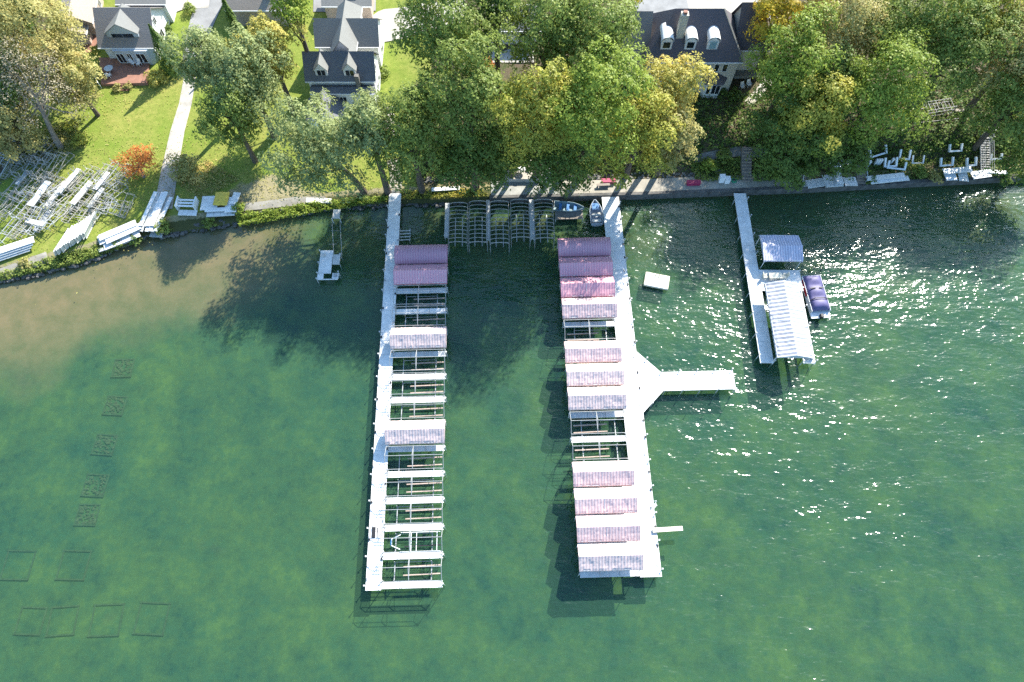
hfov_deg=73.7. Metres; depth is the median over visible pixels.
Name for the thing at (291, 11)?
tree
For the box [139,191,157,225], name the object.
dock platform
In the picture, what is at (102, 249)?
dock platform
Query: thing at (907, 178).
dock platform
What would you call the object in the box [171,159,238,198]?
ground cover
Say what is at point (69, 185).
dock trestle
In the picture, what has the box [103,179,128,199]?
dock trestle
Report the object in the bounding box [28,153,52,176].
dock trestle
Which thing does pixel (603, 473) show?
boat canopy
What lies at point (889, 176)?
dock platform
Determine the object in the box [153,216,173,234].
shrub
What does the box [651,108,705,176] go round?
tree
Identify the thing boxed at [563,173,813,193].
promenade
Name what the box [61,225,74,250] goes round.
dock platform
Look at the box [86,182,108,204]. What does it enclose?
dock trestle
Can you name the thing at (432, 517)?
boat lift
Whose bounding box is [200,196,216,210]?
dock platform
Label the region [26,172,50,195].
dock trestle
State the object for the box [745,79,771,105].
path
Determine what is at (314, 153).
tree
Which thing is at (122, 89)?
brick steps
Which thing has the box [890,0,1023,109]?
tree
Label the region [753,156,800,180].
ground cover
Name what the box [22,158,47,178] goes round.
dock trestle
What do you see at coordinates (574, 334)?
boat lift
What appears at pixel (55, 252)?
dock platform
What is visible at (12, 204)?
dock trestle
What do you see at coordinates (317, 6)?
driveway
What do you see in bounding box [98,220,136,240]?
dock platform
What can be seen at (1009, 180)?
shrub
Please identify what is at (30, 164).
dock trestle
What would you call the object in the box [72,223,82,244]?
dock platform
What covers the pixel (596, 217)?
motorboat
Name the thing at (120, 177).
dock trestle
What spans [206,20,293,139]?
tree
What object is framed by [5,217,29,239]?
dock trestle
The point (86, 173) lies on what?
dock trestle
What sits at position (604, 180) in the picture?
storage box
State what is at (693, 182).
storage box
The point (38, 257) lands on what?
path
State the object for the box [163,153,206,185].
shrub
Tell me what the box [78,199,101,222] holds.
dock trestle
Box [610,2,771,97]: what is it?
slate roofed house
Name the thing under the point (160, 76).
shrub
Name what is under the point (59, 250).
dock platform
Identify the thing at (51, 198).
dock platform
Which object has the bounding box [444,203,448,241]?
finger dock
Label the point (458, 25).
tree
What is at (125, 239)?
dock platform
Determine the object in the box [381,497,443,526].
canopy frame
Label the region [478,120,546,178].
tree
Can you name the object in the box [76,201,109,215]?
dock trestle
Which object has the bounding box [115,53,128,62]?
window
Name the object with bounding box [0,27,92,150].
tree
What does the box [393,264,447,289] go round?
boat canopy
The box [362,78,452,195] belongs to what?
tree
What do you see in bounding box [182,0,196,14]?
shrub
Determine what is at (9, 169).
dock trestle
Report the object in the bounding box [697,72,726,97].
bay window
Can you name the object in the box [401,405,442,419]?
boat lift
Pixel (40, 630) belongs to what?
sunken crib
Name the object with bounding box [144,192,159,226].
dock platform
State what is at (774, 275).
table
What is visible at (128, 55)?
window
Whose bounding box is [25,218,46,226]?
dock platform
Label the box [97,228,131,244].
dock platform
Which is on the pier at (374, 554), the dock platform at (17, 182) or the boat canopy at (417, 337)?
the boat canopy at (417, 337)
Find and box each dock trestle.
[0,156,20,179]
[0,176,25,198]
[0,178,22,208]
[0,190,18,221]
[0,190,19,222]
[0,192,29,218]
[0,215,22,243]
[1,175,29,207]
[1,217,25,238]
[2,154,23,176]
[5,189,35,217]
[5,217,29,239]
[6,171,35,201]
[8,176,40,204]
[9,153,33,176]
[10,161,37,178]
[13,208,37,230]
[13,213,37,238]
[14,154,39,183]
[15,174,45,199]
[15,205,43,234]
[17,139,48,162]
[17,198,43,216]
[20,191,49,218]
[21,206,51,235]
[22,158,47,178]
[23,187,53,214]
[25,136,52,165]
[26,141,52,163]
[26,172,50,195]
[27,171,53,202]
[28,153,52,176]
[29,151,57,180]
[29,201,59,230]
[31,205,53,232]
[32,175,55,198]
[33,154,63,181]
[34,141,57,166]
[36,173,61,194]
[36,202,67,230]
[39,189,70,210]
[40,175,65,197]
[42,151,74,178]
[42,199,72,225]
[45,173,77,197]
[46,152,68,182]
[47,188,74,206]
[50,168,80,195]
[52,187,81,217]
[59,166,82,189]
[60,168,85,191]
[60,198,84,223]
[63,207,93,218]
[65,166,93,192]
[67,204,100,220]
[69,187,94,212]
[76,185,96,210]
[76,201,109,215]
[77,163,99,186]
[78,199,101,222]
[81,186,103,206]
[83,170,109,190]
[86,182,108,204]
[88,165,117,189]
[88,196,118,211]
[89,163,111,186]
[89,198,127,218]
[91,158,119,186]
[94,182,118,203]
[97,179,121,200]
[99,161,122,181]
[101,169,130,188]
[102,198,127,214]
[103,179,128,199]
[106,198,133,209]
[110,163,128,186]
[117,192,136,217]
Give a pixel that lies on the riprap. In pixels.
(203, 230)
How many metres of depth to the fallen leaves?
97.56 m
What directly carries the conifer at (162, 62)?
on the ground at (160, 98)
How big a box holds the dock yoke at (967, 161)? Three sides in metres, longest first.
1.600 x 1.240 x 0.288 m
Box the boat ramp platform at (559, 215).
[554,210,582,223]
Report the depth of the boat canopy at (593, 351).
84.09 m
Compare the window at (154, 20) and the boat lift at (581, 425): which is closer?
the boat lift at (581, 425)
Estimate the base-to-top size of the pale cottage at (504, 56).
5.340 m
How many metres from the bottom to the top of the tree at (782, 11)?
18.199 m
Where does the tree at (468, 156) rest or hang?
on the ground at (160, 98)
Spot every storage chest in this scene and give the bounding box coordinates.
[718,174,725,182]
[724,176,730,183]
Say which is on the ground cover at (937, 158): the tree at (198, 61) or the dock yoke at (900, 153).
the dock yoke at (900, 153)
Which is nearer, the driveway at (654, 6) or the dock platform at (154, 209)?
the dock platform at (154, 209)
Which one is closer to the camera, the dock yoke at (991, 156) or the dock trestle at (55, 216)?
the dock trestle at (55, 216)
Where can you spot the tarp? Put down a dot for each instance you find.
(221, 198)
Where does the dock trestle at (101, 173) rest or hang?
on the ground at (160, 98)
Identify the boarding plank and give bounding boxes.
[652,526,682,532]
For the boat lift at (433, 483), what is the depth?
79.77 m
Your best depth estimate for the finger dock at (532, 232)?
95.08 m
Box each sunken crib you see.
[0,549,36,580]
[13,606,47,635]
[45,605,79,636]
[55,549,92,580]
[73,504,100,525]
[80,473,109,496]
[87,603,124,637]
[91,433,118,455]
[102,395,127,415]
[111,359,134,377]
[132,601,170,635]
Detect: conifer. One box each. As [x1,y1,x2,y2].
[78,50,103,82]
[148,24,187,77]
[221,0,243,45]
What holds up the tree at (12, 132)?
on the ground at (160, 98)
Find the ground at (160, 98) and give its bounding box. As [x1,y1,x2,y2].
[0,0,1023,282]
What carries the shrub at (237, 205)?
on the ground at (160, 98)
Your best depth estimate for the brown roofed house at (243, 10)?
105.47 m
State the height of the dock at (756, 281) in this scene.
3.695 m
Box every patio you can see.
[99,57,149,85]
[505,170,539,181]
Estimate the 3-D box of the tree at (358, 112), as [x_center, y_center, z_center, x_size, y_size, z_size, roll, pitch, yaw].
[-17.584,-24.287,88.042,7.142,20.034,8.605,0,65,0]
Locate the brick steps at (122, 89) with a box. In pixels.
[119,84,129,90]
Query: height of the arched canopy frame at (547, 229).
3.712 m
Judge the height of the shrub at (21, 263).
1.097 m
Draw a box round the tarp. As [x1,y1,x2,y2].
[213,192,229,205]
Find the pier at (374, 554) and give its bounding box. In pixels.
[363,193,448,590]
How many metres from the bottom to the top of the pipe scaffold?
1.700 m
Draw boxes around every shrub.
[15,256,30,269]
[59,118,76,133]
[70,131,88,148]
[89,45,99,53]
[110,143,157,179]
[111,83,120,91]
[111,239,122,249]
[121,80,132,88]
[129,234,142,246]
[143,69,168,87]
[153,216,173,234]
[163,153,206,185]
[164,22,171,34]
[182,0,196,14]
[201,217,217,228]
[231,202,252,215]
[379,63,390,77]
[699,157,718,174]
[716,146,732,163]
[718,87,728,95]
[728,86,743,101]
[865,172,876,184]
[897,157,910,171]
[911,162,928,178]
[928,169,943,184]
[999,173,1013,186]
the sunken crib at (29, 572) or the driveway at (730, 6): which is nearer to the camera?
the sunken crib at (29, 572)
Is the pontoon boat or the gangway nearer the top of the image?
the gangway
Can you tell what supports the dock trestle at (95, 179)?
on the ground at (160, 98)
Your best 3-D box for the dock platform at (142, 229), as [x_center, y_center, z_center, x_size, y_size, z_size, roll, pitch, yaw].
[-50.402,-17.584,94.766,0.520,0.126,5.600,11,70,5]
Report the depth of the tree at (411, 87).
86.37 m
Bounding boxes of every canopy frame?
[378,554,442,583]
[380,525,442,554]
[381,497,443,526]
[383,471,443,498]
[384,445,443,471]
[387,395,444,420]
[388,372,444,398]
[389,349,445,372]
[392,305,446,326]
[393,284,446,310]
[448,202,468,253]
[468,200,487,253]
[490,200,509,254]
[510,199,530,249]
[533,199,554,250]
[563,319,618,340]
[569,410,627,436]
[571,435,630,461]
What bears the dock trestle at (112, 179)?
on the ground at (160, 98)
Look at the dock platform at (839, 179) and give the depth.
96.88 m
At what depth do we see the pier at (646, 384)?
84.48 m
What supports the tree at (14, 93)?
on the ground at (160, 98)
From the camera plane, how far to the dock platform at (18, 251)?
92.00 m
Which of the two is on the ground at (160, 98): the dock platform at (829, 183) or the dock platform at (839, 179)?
the dock platform at (829, 183)
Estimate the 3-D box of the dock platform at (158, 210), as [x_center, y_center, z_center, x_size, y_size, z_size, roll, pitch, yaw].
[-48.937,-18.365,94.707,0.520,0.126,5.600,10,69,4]
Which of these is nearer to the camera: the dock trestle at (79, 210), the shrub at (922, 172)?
the dock trestle at (79, 210)
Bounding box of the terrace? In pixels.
[491,182,562,194]
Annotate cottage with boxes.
[59,0,103,45]
[492,4,536,62]
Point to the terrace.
(517, 188)
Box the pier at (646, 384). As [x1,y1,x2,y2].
[557,197,736,577]
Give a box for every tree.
[0,0,55,66]
[0,0,99,102]
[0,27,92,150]
[0,48,33,123]
[0,99,49,162]
[46,50,106,116]
[157,23,231,113]
[191,76,269,163]
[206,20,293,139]
[224,10,313,113]
[257,88,373,205]
[268,0,314,51]
[336,86,392,195]
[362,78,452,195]
[388,0,497,118]
[400,74,443,159]
[409,29,509,188]
[427,110,512,198]
[457,0,526,93]
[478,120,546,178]
[487,0,588,119]
[488,55,586,176]
[524,123,605,199]
[541,33,659,178]
[542,0,643,127]
[590,84,685,190]
[626,0,643,12]
[632,51,717,156]
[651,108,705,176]
[738,88,836,191]
[739,0,845,126]
[743,0,837,80]
[766,142,829,191]
[772,68,857,156]
[790,0,891,85]
[793,40,865,116]
[801,25,940,161]
[815,125,878,180]
[843,0,959,77]
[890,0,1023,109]
[932,0,1023,84]
[949,48,1023,150]
[965,0,1023,112]
[985,131,1023,189]
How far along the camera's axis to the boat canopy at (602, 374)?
82.79 m
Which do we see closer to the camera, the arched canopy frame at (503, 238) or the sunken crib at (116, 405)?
the sunken crib at (116, 405)
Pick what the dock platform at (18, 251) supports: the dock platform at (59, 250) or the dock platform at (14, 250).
the dock platform at (14, 250)
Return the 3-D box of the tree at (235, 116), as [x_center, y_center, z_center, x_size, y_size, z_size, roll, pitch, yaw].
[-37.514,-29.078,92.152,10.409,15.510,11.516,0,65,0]
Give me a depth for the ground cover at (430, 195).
96.92 m
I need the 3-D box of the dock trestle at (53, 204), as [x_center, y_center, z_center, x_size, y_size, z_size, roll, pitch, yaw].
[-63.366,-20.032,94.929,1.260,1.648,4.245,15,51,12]
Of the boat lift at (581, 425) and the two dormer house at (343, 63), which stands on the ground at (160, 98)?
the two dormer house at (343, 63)
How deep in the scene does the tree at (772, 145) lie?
90.88 m
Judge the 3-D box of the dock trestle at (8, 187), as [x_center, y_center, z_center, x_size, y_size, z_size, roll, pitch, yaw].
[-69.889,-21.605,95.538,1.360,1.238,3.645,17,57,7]
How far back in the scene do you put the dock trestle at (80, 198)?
94.85 m
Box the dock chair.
[782,272,789,278]
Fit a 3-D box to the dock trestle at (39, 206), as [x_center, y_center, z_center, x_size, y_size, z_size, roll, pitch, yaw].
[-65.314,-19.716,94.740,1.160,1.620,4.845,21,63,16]
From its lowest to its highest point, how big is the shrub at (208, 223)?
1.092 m
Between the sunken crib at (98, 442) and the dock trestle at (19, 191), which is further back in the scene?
the dock trestle at (19, 191)
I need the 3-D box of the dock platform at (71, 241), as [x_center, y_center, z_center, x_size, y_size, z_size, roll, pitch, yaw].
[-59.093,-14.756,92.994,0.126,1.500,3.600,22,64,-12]
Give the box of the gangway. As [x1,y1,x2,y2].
[332,209,341,253]
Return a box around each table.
[104,65,112,71]
[768,273,782,280]
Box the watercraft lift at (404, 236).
[399,228,410,244]
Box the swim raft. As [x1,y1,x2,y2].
[643,272,669,289]
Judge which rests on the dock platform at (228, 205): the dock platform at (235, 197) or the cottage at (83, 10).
the dock platform at (235, 197)
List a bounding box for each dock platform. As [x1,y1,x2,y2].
[0,236,34,253]
[0,243,32,255]
[0,246,31,258]
[0,249,29,260]
[15,171,28,184]
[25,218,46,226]
[27,180,50,206]
[33,210,50,231]
[46,184,61,206]
[53,235,63,255]
[56,168,80,193]
[56,228,68,254]
[58,232,67,253]
[60,225,72,252]
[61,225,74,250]
[63,223,77,249]
[66,222,79,247]
[70,181,92,204]
[70,219,83,245]
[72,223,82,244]
[74,217,87,243]
[77,218,89,240]
[80,216,91,239]
[83,212,96,238]
[87,187,104,207]
[93,171,109,189]
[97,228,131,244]
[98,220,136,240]
[99,239,135,251]
[103,230,140,249]
[105,223,141,243]
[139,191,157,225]
[139,210,149,231]
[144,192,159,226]
[146,192,163,226]
[149,232,163,237]
[150,191,167,225]
[152,197,168,231]
[153,197,172,230]
[178,210,197,215]
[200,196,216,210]
[205,207,228,211]
[206,211,234,216]
[224,197,235,212]
[230,192,240,203]
[306,198,331,202]
[432,186,459,190]
[806,178,824,188]
[822,174,843,186]
[834,171,843,183]
[843,177,857,185]
[866,172,904,180]
[871,177,905,183]
[878,176,909,183]
[942,166,972,173]
[943,172,957,180]
[958,172,968,181]
[969,169,991,178]
[986,169,1005,174]
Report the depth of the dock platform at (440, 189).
96.94 m
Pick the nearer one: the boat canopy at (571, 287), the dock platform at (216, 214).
the boat canopy at (571, 287)
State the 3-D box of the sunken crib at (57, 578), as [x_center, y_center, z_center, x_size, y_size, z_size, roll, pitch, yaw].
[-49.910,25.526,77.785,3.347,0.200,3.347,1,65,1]
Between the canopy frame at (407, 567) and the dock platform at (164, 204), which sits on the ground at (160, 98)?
the dock platform at (164, 204)
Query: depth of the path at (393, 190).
97.35 m
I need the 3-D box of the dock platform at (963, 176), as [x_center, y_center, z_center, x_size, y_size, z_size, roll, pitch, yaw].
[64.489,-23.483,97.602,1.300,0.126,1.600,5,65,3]
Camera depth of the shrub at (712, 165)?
97.54 m
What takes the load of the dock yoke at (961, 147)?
on the ground cover at (937, 158)
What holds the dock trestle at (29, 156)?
on the ground at (160, 98)
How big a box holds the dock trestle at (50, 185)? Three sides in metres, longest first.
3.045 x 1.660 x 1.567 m
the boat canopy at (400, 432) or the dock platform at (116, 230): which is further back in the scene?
the dock platform at (116, 230)
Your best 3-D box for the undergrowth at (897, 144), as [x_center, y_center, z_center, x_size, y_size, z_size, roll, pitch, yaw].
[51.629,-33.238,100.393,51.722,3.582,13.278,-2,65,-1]
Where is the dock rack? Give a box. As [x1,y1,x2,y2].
[174,196,198,210]
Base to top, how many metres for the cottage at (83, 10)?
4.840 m
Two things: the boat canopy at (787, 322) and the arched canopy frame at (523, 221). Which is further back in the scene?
the arched canopy frame at (523, 221)
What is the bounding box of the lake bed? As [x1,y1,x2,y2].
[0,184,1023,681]
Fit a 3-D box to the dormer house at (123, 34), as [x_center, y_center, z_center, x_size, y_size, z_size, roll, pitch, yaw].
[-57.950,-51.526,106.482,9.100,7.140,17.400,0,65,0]
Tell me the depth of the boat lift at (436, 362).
86.26 m
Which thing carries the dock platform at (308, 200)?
on the path at (290, 201)
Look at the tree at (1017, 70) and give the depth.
88.93 m
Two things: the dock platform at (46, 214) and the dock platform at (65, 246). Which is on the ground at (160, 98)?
the dock platform at (65, 246)
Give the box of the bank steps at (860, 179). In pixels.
[855,160,865,183]
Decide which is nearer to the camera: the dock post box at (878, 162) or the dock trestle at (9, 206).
the dock trestle at (9, 206)
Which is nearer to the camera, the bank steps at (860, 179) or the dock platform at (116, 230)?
the dock platform at (116, 230)
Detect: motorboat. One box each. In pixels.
[554,201,583,211]
[590,199,603,226]
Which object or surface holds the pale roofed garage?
on the ground at (160, 98)
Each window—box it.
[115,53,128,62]
[125,53,135,61]
[135,53,148,62]
[152,15,156,25]
[159,27,164,36]
[339,96,347,103]
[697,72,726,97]
[712,64,720,71]
[721,64,728,71]
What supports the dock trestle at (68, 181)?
on the ground at (160, 98)
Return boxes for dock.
[315,249,342,284]
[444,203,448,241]
[486,200,489,242]
[529,199,534,243]
[731,193,817,368]
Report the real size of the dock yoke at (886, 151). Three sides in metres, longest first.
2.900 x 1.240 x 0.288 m
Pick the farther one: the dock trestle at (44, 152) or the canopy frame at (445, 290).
the dock trestle at (44, 152)
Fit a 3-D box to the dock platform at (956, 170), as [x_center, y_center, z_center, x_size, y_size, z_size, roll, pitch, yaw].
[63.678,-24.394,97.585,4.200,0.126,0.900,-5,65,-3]
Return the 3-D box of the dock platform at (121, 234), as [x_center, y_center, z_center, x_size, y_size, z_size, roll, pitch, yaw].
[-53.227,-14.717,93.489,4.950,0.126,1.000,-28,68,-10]
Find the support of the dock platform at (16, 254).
on the ground at (160, 98)
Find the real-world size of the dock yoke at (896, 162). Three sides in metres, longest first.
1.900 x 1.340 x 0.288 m
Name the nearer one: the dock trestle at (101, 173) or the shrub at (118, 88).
the dock trestle at (101, 173)
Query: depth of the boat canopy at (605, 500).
76.31 m
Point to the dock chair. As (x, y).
(786, 275)
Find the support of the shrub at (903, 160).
on the ground at (160, 98)
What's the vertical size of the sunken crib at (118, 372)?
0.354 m
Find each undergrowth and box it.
[398,86,702,180]
[694,71,1020,154]
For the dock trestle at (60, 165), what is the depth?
97.45 m
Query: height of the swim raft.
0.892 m
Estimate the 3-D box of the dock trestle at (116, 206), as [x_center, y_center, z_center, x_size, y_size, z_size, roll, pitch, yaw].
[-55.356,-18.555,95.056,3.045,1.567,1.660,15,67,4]
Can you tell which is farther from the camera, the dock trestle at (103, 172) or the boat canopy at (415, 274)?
the dock trestle at (103, 172)
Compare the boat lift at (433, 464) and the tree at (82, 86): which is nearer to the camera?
the boat lift at (433, 464)
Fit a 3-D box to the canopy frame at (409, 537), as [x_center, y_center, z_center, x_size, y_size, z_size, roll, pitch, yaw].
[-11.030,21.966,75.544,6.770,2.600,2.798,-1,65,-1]
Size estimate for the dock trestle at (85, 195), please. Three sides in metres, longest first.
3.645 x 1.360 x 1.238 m
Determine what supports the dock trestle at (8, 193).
on the ground at (160, 98)
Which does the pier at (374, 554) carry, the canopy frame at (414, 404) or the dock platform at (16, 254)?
the canopy frame at (414, 404)
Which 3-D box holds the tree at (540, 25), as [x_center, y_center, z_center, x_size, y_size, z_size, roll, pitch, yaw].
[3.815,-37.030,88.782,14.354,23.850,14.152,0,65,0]
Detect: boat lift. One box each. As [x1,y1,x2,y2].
[390,531,440,552]
[393,560,440,580]
[396,505,440,524]
[397,478,441,497]
[398,454,441,470]
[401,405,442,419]
[402,358,443,373]
[402,381,442,396]
[405,294,444,314]
[405,315,444,326]
[567,328,606,340]
[573,420,616,435]
[575,443,618,461]
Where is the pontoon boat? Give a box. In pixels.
[801,275,830,321]
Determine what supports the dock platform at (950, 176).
on the ground at (160, 98)
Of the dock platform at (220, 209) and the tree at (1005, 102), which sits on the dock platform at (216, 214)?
the dock platform at (220, 209)
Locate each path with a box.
[0,252,47,278]
[84,35,96,52]
[157,77,195,208]
[176,0,208,11]
[241,196,335,210]
[388,160,401,192]
[695,145,771,162]
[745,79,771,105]
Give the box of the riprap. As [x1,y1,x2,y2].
[0,198,480,283]
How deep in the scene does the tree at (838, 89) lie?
86.79 m
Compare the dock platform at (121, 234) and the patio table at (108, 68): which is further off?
the patio table at (108, 68)
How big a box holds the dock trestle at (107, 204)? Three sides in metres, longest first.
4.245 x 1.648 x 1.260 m
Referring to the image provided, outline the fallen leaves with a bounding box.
[2,80,489,304]
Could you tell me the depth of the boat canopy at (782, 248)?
90.54 m
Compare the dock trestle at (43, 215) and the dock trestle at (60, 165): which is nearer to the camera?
the dock trestle at (43, 215)
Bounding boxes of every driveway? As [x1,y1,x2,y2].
[182,0,221,75]
[313,0,375,11]
[373,1,463,41]
[635,0,688,12]
[687,0,770,18]
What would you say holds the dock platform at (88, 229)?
on the ground at (160, 98)
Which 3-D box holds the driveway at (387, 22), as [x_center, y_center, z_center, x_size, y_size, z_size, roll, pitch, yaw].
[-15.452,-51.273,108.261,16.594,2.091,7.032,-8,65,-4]
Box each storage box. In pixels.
[601,178,615,183]
[686,180,700,185]
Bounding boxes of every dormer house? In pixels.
[92,0,178,64]
[302,0,383,125]
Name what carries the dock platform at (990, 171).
on the dock platform at (979, 174)
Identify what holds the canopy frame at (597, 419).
on the pier at (646, 384)
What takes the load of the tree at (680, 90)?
on the ground at (160, 98)
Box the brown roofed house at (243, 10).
[226,0,291,25]
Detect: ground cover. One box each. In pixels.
[0,118,86,165]
[0,237,144,281]
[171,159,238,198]
[235,195,388,226]
[400,188,486,199]
[690,156,742,181]
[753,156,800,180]
[866,136,1022,178]
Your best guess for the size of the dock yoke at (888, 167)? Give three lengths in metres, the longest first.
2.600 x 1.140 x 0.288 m
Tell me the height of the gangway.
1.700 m
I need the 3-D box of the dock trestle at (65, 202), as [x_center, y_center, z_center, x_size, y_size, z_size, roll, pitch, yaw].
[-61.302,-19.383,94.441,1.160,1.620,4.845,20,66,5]
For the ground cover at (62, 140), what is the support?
on the ground at (160, 98)
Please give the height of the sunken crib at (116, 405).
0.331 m
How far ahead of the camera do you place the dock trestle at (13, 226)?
93.41 m
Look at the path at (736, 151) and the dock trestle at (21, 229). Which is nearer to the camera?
the dock trestle at (21, 229)
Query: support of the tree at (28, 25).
on the ground at (160, 98)
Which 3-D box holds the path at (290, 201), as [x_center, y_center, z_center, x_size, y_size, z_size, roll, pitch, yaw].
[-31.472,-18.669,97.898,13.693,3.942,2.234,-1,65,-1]
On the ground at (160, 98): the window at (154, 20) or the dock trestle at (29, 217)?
the dock trestle at (29, 217)
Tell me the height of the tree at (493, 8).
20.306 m
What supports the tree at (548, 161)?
on the ground at (160, 98)
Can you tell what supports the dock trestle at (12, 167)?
on the ground at (160, 98)
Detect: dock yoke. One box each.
[868,144,887,157]
[883,157,897,166]
[886,160,907,169]
[898,149,911,159]
[911,155,924,163]
[939,157,954,166]
[948,143,962,151]
[965,157,977,166]
[990,153,1002,159]
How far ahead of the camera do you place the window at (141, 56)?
103.93 m
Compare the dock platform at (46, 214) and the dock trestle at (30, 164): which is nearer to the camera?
the dock platform at (46, 214)
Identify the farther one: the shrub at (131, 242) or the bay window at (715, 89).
the bay window at (715, 89)
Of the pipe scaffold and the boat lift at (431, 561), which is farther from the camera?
the pipe scaffold
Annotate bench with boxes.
[597,183,609,186]
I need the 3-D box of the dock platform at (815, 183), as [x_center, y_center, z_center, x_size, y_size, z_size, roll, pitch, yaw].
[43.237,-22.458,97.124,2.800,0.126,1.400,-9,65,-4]
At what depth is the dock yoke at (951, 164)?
98.28 m
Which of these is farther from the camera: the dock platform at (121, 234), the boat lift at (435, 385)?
the dock platform at (121, 234)
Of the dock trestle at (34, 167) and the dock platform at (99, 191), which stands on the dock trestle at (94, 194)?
the dock platform at (99, 191)
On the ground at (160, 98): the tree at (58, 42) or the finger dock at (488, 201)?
the tree at (58, 42)
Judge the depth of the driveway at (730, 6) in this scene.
107.85 m
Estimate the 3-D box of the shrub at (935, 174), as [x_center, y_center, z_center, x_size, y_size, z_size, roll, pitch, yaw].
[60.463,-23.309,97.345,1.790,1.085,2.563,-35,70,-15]
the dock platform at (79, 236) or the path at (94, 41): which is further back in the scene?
the path at (94, 41)
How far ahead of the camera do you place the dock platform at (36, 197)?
95.08 m
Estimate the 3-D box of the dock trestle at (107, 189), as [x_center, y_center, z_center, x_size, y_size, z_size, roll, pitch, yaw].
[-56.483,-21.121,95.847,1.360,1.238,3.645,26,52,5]
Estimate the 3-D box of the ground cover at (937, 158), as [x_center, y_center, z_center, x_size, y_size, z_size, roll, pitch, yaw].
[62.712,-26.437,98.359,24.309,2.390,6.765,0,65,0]
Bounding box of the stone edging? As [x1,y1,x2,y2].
[423,167,809,182]
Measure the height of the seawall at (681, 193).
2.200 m
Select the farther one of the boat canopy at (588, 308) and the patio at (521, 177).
the patio at (521, 177)
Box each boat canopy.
[384,419,444,447]
[390,326,446,353]
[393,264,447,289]
[394,244,447,264]
[557,237,610,256]
[559,256,612,277]
[560,276,614,297]
[561,297,616,322]
[564,340,621,363]
[565,363,623,386]
[567,386,626,412]
[572,461,634,488]
[574,487,637,515]
[576,514,639,543]
[577,543,642,572]
[755,235,802,269]
[760,280,811,362]
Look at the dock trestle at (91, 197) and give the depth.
95.25 m
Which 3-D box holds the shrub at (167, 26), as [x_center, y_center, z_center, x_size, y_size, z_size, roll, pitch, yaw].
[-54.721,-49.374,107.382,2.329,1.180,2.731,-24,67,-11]
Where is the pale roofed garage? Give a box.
[321,0,374,17]
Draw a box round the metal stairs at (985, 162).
[980,127,998,169]
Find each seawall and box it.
[489,186,817,202]
[814,174,1020,192]
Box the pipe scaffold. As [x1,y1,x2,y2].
[919,98,958,127]
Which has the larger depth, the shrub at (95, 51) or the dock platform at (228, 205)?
the shrub at (95, 51)
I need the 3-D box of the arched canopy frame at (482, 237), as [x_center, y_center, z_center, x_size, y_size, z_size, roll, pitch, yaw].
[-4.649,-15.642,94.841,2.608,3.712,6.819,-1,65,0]
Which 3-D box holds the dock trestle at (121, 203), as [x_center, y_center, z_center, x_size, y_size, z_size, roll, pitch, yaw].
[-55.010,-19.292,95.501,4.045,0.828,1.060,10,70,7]
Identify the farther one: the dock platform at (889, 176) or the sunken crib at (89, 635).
the dock platform at (889, 176)
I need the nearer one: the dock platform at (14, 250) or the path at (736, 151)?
the dock platform at (14, 250)
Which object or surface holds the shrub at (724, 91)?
on the ground at (160, 98)
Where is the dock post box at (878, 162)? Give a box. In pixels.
[873,158,883,165]
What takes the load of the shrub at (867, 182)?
on the ground at (160, 98)
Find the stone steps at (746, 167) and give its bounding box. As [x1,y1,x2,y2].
[740,147,751,181]
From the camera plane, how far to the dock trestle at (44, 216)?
93.65 m
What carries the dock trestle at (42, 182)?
on the ground at (160, 98)
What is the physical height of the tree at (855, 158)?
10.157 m
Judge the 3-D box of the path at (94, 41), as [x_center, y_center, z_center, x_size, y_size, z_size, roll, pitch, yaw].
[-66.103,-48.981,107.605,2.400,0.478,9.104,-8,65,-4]
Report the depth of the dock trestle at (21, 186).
95.72 m
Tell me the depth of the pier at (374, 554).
81.87 m
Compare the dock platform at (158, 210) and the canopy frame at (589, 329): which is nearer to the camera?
the canopy frame at (589, 329)
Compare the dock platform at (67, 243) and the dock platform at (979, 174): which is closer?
the dock platform at (67, 243)
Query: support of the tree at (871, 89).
on the ground at (160, 98)
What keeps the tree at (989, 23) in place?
on the ground at (160, 98)
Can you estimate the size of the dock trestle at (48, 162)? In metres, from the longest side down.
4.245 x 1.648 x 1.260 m
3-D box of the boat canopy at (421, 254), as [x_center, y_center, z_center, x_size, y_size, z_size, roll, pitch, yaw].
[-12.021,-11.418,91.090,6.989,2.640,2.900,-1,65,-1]
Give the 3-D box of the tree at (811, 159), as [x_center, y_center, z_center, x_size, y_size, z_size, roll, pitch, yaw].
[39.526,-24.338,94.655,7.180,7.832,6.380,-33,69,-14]
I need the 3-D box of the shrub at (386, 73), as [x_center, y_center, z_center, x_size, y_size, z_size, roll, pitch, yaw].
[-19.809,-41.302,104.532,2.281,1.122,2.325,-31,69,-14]
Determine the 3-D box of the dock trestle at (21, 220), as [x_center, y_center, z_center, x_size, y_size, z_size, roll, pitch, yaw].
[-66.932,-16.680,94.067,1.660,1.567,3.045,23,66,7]
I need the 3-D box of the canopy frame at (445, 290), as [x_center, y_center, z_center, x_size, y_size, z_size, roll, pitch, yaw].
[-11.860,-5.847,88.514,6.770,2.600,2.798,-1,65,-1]

